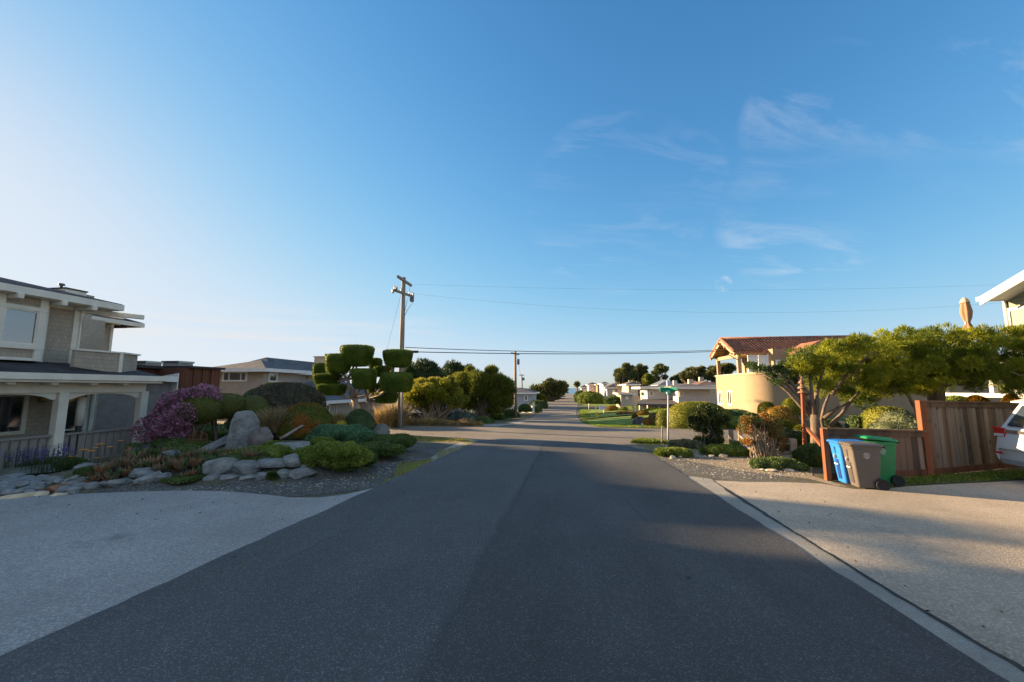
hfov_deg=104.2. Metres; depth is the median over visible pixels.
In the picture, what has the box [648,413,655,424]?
bush
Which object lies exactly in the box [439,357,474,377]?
cypress tree
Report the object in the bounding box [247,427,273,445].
boulder
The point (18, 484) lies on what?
cobble
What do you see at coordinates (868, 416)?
hedge
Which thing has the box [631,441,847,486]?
gravel corner
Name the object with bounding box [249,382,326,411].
clipped shrub
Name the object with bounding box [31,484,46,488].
cobble
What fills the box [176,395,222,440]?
clipped shrub
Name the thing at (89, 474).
aloe
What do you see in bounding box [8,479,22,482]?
cobble
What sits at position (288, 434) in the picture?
driftwood log
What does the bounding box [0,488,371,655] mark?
driveway
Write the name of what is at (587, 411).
lawn grass
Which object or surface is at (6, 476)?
cobble
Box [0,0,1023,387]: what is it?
sky
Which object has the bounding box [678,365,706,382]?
pine tree
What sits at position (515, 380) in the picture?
utility pole
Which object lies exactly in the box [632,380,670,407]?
house
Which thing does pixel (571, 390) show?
sea
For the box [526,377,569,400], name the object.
cypress tree
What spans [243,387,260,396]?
clipped shrub
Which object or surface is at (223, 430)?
ground cover
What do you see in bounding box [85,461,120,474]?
aloe
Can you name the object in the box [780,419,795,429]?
bush
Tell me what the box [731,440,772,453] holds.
ground cover
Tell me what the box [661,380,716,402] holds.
house
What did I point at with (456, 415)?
bush
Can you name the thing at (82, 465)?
edging stone
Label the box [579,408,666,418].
lawn grass
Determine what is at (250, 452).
aloe
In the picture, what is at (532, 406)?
white fence
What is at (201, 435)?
aloe
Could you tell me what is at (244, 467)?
edging stone
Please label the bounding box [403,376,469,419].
broadleaf tree
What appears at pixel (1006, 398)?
flowering plant
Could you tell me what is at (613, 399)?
bush
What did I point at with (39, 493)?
rock
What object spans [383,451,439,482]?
moss strip
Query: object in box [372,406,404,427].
grass tuft
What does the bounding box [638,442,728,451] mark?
verge grass
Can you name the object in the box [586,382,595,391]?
house
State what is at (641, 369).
pine tree
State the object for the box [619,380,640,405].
house
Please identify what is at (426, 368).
cypress tree
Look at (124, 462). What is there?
aloe
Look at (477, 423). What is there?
grass tuft
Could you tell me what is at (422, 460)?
verge grass
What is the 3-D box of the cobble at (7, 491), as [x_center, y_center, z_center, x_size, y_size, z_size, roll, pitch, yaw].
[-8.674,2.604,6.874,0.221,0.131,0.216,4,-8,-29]
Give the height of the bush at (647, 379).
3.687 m
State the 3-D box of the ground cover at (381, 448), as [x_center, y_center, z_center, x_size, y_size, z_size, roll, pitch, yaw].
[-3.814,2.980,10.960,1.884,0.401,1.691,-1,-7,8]
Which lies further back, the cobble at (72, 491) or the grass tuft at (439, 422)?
the grass tuft at (439, 422)
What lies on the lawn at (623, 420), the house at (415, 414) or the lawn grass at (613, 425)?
the lawn grass at (613, 425)
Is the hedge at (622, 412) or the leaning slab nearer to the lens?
the leaning slab
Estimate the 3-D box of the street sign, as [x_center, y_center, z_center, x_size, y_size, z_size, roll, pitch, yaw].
[6.174,3.006,15.629,0.635,2.384,0.361,-3,-7,21]
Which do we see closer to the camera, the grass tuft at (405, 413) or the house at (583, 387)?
the grass tuft at (405, 413)
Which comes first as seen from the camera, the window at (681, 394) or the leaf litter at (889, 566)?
the leaf litter at (889, 566)
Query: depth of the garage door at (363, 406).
39.59 m
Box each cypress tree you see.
[404,357,446,408]
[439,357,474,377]
[444,364,517,417]
[501,395,514,414]
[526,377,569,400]
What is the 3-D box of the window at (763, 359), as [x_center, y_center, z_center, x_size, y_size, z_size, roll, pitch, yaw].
[19.404,1.735,30.741,0.680,1.300,0.080,-1,-7,8]
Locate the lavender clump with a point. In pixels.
(43, 451)
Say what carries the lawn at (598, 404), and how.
on the ground at (818, 471)
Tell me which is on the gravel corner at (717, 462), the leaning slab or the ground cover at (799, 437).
the ground cover at (799, 437)
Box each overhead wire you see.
[405,347,711,351]
[420,294,991,312]
[423,284,979,289]
[425,351,720,353]
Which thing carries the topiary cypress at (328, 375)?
on the ground at (818, 471)
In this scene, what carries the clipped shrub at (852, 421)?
on the gravel corner at (717, 462)
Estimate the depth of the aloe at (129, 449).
9.18 m
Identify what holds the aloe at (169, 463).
on the gravel verge at (426, 450)
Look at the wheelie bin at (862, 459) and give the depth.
7.54 m
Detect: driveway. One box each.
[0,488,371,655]
[715,480,1023,666]
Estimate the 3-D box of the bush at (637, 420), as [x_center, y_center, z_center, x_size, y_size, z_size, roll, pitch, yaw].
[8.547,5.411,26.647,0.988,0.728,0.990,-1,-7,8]
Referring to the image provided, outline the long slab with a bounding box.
[0,464,63,475]
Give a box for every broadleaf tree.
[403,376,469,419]
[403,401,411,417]
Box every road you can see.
[0,440,1009,681]
[513,394,596,426]
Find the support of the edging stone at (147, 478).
on the gravel verge at (426, 450)
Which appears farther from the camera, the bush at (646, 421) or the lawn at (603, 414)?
the lawn at (603, 414)
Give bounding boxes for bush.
[447,408,478,422]
[473,416,494,422]
[491,414,506,419]
[504,409,520,417]
[518,403,532,412]
[529,404,542,412]
[537,394,547,402]
[573,390,582,401]
[603,395,619,404]
[605,405,618,412]
[617,406,628,411]
[632,417,643,424]
[637,410,649,415]
[641,373,657,385]
[642,417,650,425]
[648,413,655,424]
[654,410,666,426]
[686,403,730,444]
[727,409,738,415]
[727,416,756,428]
[730,409,748,413]
[739,412,759,417]
[757,401,773,413]
[764,405,799,424]
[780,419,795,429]
[781,398,800,414]
[823,419,842,427]
[866,409,917,429]
[946,395,965,402]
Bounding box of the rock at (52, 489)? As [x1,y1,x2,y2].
[42,483,69,492]
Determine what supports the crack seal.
on the concrete gutter
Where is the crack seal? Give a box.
[713,480,1023,670]
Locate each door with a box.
[65,394,89,451]
[359,402,372,411]
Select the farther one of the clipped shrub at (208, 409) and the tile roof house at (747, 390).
the tile roof house at (747, 390)
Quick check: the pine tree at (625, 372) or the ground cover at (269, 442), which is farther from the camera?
the pine tree at (625, 372)
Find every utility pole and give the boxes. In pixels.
[392,275,413,427]
[511,351,519,417]
[521,375,524,387]
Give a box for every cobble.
[0,474,14,479]
[0,486,14,491]
[0,488,16,495]
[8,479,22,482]
[12,487,30,493]
[13,473,25,477]
[13,481,29,487]
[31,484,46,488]
[34,486,45,489]
[36,474,50,478]
[46,476,60,481]
[53,478,63,483]
[54,486,70,492]
[65,485,83,490]
[68,489,79,494]
[69,474,80,480]
[84,481,100,488]
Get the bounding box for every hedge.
[529,400,547,408]
[576,391,604,403]
[616,411,636,416]
[666,401,731,428]
[859,406,912,428]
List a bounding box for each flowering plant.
[335,420,346,424]
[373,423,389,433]
[965,395,990,401]
[1000,393,1018,401]
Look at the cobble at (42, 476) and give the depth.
8.05 m
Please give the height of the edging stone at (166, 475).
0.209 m
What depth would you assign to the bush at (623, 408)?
47.61 m
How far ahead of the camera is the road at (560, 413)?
40.34 m
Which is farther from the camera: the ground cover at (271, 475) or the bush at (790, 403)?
the bush at (790, 403)
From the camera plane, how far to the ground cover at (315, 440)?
10.40 m
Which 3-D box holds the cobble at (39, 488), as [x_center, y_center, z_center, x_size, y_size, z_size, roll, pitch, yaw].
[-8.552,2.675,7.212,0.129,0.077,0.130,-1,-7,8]
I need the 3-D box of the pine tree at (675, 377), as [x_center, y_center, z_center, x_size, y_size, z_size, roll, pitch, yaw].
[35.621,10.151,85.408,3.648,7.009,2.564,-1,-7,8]
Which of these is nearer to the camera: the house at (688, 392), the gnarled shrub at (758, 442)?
the gnarled shrub at (758, 442)
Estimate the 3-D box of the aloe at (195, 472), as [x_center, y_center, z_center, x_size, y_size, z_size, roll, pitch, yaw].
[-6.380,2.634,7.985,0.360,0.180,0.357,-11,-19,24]
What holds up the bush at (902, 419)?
on the ground at (818, 471)
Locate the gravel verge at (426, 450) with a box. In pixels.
[83,442,456,496]
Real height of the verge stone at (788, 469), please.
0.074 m
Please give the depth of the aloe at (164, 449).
9.67 m
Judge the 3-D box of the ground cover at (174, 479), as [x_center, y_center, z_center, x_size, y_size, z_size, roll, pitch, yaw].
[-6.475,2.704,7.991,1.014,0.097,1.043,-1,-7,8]
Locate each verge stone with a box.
[765,469,777,471]
[782,468,794,471]
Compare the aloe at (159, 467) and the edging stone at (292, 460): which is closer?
the aloe at (159, 467)
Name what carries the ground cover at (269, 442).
on the ground at (818, 471)
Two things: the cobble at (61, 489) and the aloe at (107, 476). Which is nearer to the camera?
the cobble at (61, 489)
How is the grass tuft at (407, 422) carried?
on the ground at (818, 471)
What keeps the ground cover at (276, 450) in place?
on the ground at (818, 471)
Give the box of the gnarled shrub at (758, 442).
[735,412,788,457]
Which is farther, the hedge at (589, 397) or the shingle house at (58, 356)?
the hedge at (589, 397)
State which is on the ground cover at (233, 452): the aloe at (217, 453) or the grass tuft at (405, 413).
the aloe at (217, 453)
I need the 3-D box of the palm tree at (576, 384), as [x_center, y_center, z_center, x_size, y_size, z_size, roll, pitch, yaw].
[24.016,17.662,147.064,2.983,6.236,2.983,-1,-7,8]
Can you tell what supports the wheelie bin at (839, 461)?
on the ground at (818, 471)
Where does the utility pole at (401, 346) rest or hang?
on the ground at (818, 471)
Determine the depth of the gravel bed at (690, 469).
8.98 m
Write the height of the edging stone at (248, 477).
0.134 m
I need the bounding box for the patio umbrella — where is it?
[959,298,972,329]
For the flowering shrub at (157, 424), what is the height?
2.339 m
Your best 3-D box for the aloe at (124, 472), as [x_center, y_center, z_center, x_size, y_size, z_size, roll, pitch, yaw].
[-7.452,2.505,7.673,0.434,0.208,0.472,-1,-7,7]
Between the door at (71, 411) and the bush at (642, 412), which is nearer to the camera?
the door at (71, 411)
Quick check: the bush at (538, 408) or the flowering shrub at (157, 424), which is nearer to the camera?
the flowering shrub at (157, 424)
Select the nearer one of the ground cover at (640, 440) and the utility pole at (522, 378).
the ground cover at (640, 440)
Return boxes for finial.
[798,376,807,392]
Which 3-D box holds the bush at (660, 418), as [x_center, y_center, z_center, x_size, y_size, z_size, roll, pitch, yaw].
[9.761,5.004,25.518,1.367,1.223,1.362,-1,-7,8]
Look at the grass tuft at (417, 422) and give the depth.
25.60 m
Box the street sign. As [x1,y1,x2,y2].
[660,387,676,440]
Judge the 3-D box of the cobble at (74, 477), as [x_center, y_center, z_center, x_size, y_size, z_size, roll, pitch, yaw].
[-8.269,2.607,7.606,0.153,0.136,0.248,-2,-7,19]
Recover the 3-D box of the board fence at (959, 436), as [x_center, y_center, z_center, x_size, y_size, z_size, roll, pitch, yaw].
[12.625,2.381,10.188,7.086,1.779,0.170,2,-7,-19]
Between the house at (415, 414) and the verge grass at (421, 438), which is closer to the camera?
the verge grass at (421, 438)
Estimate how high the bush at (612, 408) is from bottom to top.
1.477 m
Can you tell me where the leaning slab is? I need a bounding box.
[193,436,227,452]
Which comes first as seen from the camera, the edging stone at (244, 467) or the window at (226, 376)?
the edging stone at (244, 467)
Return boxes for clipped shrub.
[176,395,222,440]
[206,393,246,440]
[226,395,270,428]
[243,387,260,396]
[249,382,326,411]
[275,402,333,437]
[344,408,376,432]
[844,415,862,427]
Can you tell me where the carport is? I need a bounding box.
[633,399,677,411]
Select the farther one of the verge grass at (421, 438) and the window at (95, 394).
the verge grass at (421, 438)
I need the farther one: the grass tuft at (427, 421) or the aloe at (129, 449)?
the grass tuft at (427, 421)
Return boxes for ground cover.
[16,456,89,470]
[72,465,94,476]
[124,436,213,452]
[135,448,160,458]
[156,474,207,483]
[185,423,228,440]
[196,453,269,462]
[220,450,236,453]
[236,444,293,457]
[262,440,282,445]
[265,470,279,480]
[293,440,374,468]
[298,452,317,467]
[304,423,374,442]
[309,436,334,444]
[331,466,359,471]
[355,441,404,456]
[362,453,378,465]
[366,433,416,448]
[630,437,667,443]
[654,446,693,457]
[668,438,704,448]
[698,443,751,456]
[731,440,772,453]
[748,456,809,470]
[774,426,801,449]
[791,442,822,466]
[793,424,807,430]
[797,431,809,446]
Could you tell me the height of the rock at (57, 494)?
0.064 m
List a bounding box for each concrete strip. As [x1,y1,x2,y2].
[431,443,467,460]
[482,420,527,426]
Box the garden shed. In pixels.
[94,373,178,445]
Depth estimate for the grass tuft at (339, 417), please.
16.16 m
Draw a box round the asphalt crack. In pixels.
[514,455,538,503]
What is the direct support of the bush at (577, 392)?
on the ground at (818, 471)
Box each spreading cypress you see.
[744,324,946,442]
[891,319,1023,412]
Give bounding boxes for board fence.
[820,427,927,480]
[915,400,1020,475]
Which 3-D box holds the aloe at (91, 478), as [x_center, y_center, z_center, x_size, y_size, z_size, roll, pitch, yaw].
[-7.745,2.534,7.382,0.508,0.227,0.437,-2,-7,14]
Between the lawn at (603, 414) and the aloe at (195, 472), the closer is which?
the aloe at (195, 472)
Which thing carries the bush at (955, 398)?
on the ground at (818, 471)
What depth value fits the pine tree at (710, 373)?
72.67 m
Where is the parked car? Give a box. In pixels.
[992,399,1023,466]
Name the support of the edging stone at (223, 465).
on the gravel verge at (426, 450)
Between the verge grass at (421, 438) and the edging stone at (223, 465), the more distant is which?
the verge grass at (421, 438)
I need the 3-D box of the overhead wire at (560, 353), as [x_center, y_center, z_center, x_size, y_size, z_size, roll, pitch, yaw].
[8.409,0.716,30.466,32.317,1.500,0.048,3,-7,-25]
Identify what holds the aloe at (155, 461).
on the gravel verge at (426, 450)
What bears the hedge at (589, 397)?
on the ground at (818, 471)
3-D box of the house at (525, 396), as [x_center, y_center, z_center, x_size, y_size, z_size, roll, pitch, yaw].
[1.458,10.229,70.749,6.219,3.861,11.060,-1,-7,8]
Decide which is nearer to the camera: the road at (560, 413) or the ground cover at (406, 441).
the ground cover at (406, 441)
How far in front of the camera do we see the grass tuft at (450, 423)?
25.34 m
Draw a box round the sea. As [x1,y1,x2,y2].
[386,388,579,393]
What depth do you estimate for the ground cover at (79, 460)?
10.06 m
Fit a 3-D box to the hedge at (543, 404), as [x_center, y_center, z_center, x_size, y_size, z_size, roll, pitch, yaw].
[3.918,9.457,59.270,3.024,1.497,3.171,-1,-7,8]
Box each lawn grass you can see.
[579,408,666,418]
[580,405,638,413]
[581,419,664,427]
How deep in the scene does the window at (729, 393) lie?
33.58 m
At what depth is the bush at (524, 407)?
45.07 m
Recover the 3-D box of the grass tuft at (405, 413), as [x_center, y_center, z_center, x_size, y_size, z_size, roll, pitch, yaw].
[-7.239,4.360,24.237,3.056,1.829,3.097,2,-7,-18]
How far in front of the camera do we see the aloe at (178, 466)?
7.95 m
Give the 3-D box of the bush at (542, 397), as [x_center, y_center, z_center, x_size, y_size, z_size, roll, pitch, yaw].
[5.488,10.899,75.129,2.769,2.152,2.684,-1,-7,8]
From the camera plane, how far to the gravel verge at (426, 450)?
7.77 m
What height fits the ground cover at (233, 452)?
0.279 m
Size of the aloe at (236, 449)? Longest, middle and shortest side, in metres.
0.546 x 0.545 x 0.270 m
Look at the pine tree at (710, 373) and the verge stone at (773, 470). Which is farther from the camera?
the pine tree at (710, 373)
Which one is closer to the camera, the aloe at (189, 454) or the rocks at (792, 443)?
the aloe at (189, 454)
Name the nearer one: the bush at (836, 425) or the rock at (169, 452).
the rock at (169, 452)
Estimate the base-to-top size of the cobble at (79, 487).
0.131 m
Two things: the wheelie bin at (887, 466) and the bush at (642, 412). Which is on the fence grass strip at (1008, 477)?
the wheelie bin at (887, 466)
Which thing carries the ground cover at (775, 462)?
on the gravel corner at (717, 462)
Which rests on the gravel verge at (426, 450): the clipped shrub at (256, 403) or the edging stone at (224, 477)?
the edging stone at (224, 477)
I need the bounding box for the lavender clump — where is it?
[0,443,76,474]
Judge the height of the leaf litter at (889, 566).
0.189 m
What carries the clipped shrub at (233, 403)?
on the ground at (818, 471)
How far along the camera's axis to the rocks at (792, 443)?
10.57 m
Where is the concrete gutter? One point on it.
(1001, 666)
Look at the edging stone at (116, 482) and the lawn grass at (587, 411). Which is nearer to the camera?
the edging stone at (116, 482)
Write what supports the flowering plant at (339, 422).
on the gravel verge at (426, 450)
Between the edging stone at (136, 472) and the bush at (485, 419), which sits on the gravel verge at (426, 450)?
the edging stone at (136, 472)
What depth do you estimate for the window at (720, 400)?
35.57 m
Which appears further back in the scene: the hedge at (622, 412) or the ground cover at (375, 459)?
the hedge at (622, 412)
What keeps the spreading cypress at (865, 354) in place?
on the gravel corner at (717, 462)
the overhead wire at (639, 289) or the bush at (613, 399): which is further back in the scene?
the bush at (613, 399)
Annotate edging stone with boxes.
[71,462,99,470]
[98,478,132,486]
[128,467,160,477]
[132,471,161,484]
[154,472,171,481]
[202,457,238,474]
[202,473,222,480]
[219,474,242,480]
[233,460,261,475]
[239,474,256,480]
[254,472,266,479]
[255,458,285,468]
[277,469,289,478]
[283,453,300,466]
[289,467,316,479]
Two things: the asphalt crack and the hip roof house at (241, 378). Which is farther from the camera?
the hip roof house at (241, 378)
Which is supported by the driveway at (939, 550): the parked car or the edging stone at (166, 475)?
the parked car
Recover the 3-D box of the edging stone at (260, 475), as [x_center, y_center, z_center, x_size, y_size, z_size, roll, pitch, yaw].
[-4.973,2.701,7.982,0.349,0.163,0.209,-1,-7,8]
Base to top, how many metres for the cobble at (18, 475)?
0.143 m
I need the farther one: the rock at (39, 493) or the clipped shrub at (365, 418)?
the clipped shrub at (365, 418)
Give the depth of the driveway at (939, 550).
4.80 m
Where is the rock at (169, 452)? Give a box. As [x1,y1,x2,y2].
[161,450,180,456]
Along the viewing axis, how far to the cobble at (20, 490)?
6.86 m
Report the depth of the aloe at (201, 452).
8.87 m
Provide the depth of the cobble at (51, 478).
7.63 m
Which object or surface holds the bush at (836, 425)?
on the gravel corner at (717, 462)
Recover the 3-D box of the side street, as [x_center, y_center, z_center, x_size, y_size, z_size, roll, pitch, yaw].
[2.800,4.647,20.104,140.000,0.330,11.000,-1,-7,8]
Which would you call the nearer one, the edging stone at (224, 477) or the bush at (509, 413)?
the edging stone at (224, 477)
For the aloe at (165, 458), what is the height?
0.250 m
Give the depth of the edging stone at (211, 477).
7.90 m
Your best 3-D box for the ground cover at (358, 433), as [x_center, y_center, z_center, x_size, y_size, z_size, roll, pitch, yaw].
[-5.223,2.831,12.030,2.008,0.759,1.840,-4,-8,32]
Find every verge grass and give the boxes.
[380,442,472,483]
[415,436,468,441]
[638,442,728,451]
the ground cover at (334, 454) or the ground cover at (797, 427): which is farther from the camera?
the ground cover at (797, 427)
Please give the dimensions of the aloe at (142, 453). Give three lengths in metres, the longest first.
0.643 x 0.638 x 0.361 m
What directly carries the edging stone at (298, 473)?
on the gravel verge at (426, 450)
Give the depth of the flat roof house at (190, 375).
20.87 m
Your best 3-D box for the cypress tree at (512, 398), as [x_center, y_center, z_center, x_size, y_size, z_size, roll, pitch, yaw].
[-1.110,5.440,36.095,2.849,3.372,2.164,-1,-7,8]
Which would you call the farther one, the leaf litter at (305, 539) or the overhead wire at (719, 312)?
the overhead wire at (719, 312)
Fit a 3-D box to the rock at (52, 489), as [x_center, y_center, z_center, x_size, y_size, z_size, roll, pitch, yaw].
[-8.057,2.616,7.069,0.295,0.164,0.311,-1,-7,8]
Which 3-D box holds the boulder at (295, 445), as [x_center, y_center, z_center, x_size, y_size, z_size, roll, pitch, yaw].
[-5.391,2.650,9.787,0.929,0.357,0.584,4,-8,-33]
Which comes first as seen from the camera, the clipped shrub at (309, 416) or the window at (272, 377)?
the clipped shrub at (309, 416)
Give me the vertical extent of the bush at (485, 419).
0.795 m
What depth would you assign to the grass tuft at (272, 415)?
12.96 m
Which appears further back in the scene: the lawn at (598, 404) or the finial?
the lawn at (598, 404)
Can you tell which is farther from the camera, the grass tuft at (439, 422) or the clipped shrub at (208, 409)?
the grass tuft at (439, 422)
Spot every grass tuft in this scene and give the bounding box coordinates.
[256,403,294,432]
[256,413,280,427]
[331,411,346,423]
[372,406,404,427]
[373,402,416,426]
[402,416,416,425]
[410,418,424,425]
[420,417,437,425]
[431,419,446,425]
[442,419,458,425]
[456,417,476,426]
[470,420,484,425]
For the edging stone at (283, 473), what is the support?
on the gravel verge at (426, 450)
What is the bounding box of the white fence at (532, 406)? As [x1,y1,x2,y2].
[521,403,533,413]
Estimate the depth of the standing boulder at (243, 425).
10.34 m
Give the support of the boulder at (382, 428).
on the ground at (818, 471)
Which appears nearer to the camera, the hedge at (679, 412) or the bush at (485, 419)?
the hedge at (679, 412)
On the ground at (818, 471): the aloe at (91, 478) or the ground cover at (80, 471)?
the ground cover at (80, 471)
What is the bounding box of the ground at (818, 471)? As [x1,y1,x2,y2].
[0,399,1023,667]
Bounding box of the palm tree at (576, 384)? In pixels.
[573,381,580,390]
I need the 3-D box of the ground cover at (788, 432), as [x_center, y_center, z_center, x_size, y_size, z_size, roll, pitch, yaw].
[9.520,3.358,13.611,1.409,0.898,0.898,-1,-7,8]
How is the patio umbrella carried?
on the ground at (818, 471)
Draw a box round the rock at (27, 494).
[0,492,36,498]
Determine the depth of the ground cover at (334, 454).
8.67 m
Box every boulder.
[225,410,259,449]
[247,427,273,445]
[274,441,310,449]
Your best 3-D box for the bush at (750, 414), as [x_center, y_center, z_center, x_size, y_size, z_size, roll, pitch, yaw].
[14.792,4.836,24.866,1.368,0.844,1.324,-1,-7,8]
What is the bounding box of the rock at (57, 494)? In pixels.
[50,493,68,495]
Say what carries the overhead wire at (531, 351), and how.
attached to the tile roof house at (747, 390)
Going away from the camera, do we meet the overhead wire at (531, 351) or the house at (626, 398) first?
the overhead wire at (531, 351)
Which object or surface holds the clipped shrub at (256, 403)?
on the ground at (818, 471)
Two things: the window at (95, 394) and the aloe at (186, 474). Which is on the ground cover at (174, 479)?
the aloe at (186, 474)
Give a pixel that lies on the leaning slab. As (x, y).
(218, 444)
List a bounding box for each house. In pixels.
[0,277,166,468]
[136,361,225,425]
[216,353,386,421]
[411,407,470,418]
[512,388,539,408]
[579,385,586,391]
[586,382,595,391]
[594,384,599,392]
[598,382,608,394]
[600,383,619,397]
[613,392,635,406]
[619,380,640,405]
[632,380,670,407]
[648,380,678,385]
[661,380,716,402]
[683,377,717,404]
[709,335,1011,414]
[945,270,1023,398]
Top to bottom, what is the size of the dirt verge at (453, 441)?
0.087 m
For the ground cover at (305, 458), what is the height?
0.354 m
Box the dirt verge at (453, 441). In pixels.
[417,436,473,442]
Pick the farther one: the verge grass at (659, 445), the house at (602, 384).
the house at (602, 384)
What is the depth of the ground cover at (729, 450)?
11.97 m
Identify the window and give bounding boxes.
[0,307,39,344]
[0,394,29,435]
[91,394,95,428]
[222,372,247,381]
[268,372,277,381]
[679,390,683,396]
[718,392,722,404]
[727,391,732,405]
[747,355,757,371]
[758,355,768,371]
[1007,305,1023,326]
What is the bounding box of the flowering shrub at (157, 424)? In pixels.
[129,383,222,442]
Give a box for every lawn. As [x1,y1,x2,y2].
[581,409,632,413]
[581,411,655,418]
[583,404,615,405]
[584,415,663,427]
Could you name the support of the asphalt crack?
on the road at (472, 572)
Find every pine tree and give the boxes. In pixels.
[613,362,636,391]
[631,363,648,401]
[650,363,668,380]
[670,373,683,383]
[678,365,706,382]
[704,362,736,382]
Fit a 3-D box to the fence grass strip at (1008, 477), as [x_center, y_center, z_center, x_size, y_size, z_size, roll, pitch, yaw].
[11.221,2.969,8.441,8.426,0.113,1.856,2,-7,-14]
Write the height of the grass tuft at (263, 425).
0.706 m
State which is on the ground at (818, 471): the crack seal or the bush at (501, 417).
the bush at (501, 417)
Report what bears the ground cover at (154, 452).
on the ground at (818, 471)
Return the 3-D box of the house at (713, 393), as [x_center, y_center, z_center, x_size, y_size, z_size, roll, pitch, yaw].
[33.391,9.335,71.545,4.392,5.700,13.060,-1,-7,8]
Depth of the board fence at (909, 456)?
8.81 m
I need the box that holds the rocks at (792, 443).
[728,429,796,458]
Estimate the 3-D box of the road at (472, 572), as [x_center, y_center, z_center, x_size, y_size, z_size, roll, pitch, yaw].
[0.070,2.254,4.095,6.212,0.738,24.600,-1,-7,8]
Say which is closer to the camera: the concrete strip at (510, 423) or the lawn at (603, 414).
the concrete strip at (510, 423)
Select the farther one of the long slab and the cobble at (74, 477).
the long slab
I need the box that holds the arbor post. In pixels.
[800,393,820,446]
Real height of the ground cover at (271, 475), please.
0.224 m
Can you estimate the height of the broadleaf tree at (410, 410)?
2.903 m
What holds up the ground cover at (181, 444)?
on the ground at (818, 471)
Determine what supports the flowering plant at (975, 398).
on the ground at (818, 471)
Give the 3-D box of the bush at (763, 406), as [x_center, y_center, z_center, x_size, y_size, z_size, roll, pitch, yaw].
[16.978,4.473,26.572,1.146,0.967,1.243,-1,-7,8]
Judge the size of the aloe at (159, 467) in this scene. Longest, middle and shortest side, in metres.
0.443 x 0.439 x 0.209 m
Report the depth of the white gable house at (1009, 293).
14.08 m
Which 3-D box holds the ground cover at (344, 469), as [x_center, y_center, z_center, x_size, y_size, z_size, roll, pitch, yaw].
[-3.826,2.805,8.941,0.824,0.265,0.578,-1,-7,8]
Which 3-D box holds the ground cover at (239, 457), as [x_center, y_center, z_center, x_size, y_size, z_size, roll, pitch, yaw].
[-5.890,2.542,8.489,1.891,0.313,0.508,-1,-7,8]
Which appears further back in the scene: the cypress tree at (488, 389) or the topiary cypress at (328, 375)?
the cypress tree at (488, 389)
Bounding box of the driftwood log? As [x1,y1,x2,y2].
[280,425,303,439]
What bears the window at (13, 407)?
in the shingle house at (58, 356)
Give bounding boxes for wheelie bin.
[826,439,864,483]
[838,441,890,490]
[854,435,904,486]
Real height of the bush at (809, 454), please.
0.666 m
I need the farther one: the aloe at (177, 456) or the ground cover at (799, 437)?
the ground cover at (799, 437)
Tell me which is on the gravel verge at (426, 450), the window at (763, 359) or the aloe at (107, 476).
the aloe at (107, 476)
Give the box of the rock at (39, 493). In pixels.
[33,491,48,495]
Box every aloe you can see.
[76,471,110,481]
[82,468,97,476]
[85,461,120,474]
[95,470,126,480]
[108,467,131,476]
[111,455,143,467]
[116,446,151,461]
[118,446,139,456]
[125,458,152,469]
[131,453,160,467]
[147,462,170,471]
[149,454,171,463]
[159,446,174,454]
[162,456,180,468]
[162,456,191,471]
[163,452,184,460]
[175,471,194,477]
[180,450,194,460]
[183,469,201,475]
[184,456,207,467]
[187,431,207,441]
[192,446,214,457]
[193,465,202,474]
[212,447,231,455]
[221,445,239,450]
[241,446,267,458]
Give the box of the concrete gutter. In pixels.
[689,476,1023,681]
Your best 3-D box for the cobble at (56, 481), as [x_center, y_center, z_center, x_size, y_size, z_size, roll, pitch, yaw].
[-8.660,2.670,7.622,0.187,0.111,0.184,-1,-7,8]
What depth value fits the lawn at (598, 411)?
49.54 m
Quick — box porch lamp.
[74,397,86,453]
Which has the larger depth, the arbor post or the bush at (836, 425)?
the bush at (836, 425)
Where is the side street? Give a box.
[271,426,768,445]
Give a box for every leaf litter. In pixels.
[167,455,468,594]
[726,479,1005,656]
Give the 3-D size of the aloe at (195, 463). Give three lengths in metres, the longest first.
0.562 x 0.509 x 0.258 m
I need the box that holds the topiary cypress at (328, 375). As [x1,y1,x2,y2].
[312,344,412,419]
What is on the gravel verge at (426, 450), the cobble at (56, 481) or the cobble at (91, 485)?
the cobble at (91, 485)
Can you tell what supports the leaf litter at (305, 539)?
on the road at (472, 572)
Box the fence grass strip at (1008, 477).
[891,470,1023,486]
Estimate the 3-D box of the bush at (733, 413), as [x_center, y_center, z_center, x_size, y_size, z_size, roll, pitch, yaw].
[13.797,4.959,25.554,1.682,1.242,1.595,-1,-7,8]
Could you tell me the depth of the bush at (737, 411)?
25.70 m
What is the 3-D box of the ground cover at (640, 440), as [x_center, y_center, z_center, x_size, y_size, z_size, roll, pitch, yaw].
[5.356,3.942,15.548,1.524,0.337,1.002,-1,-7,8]

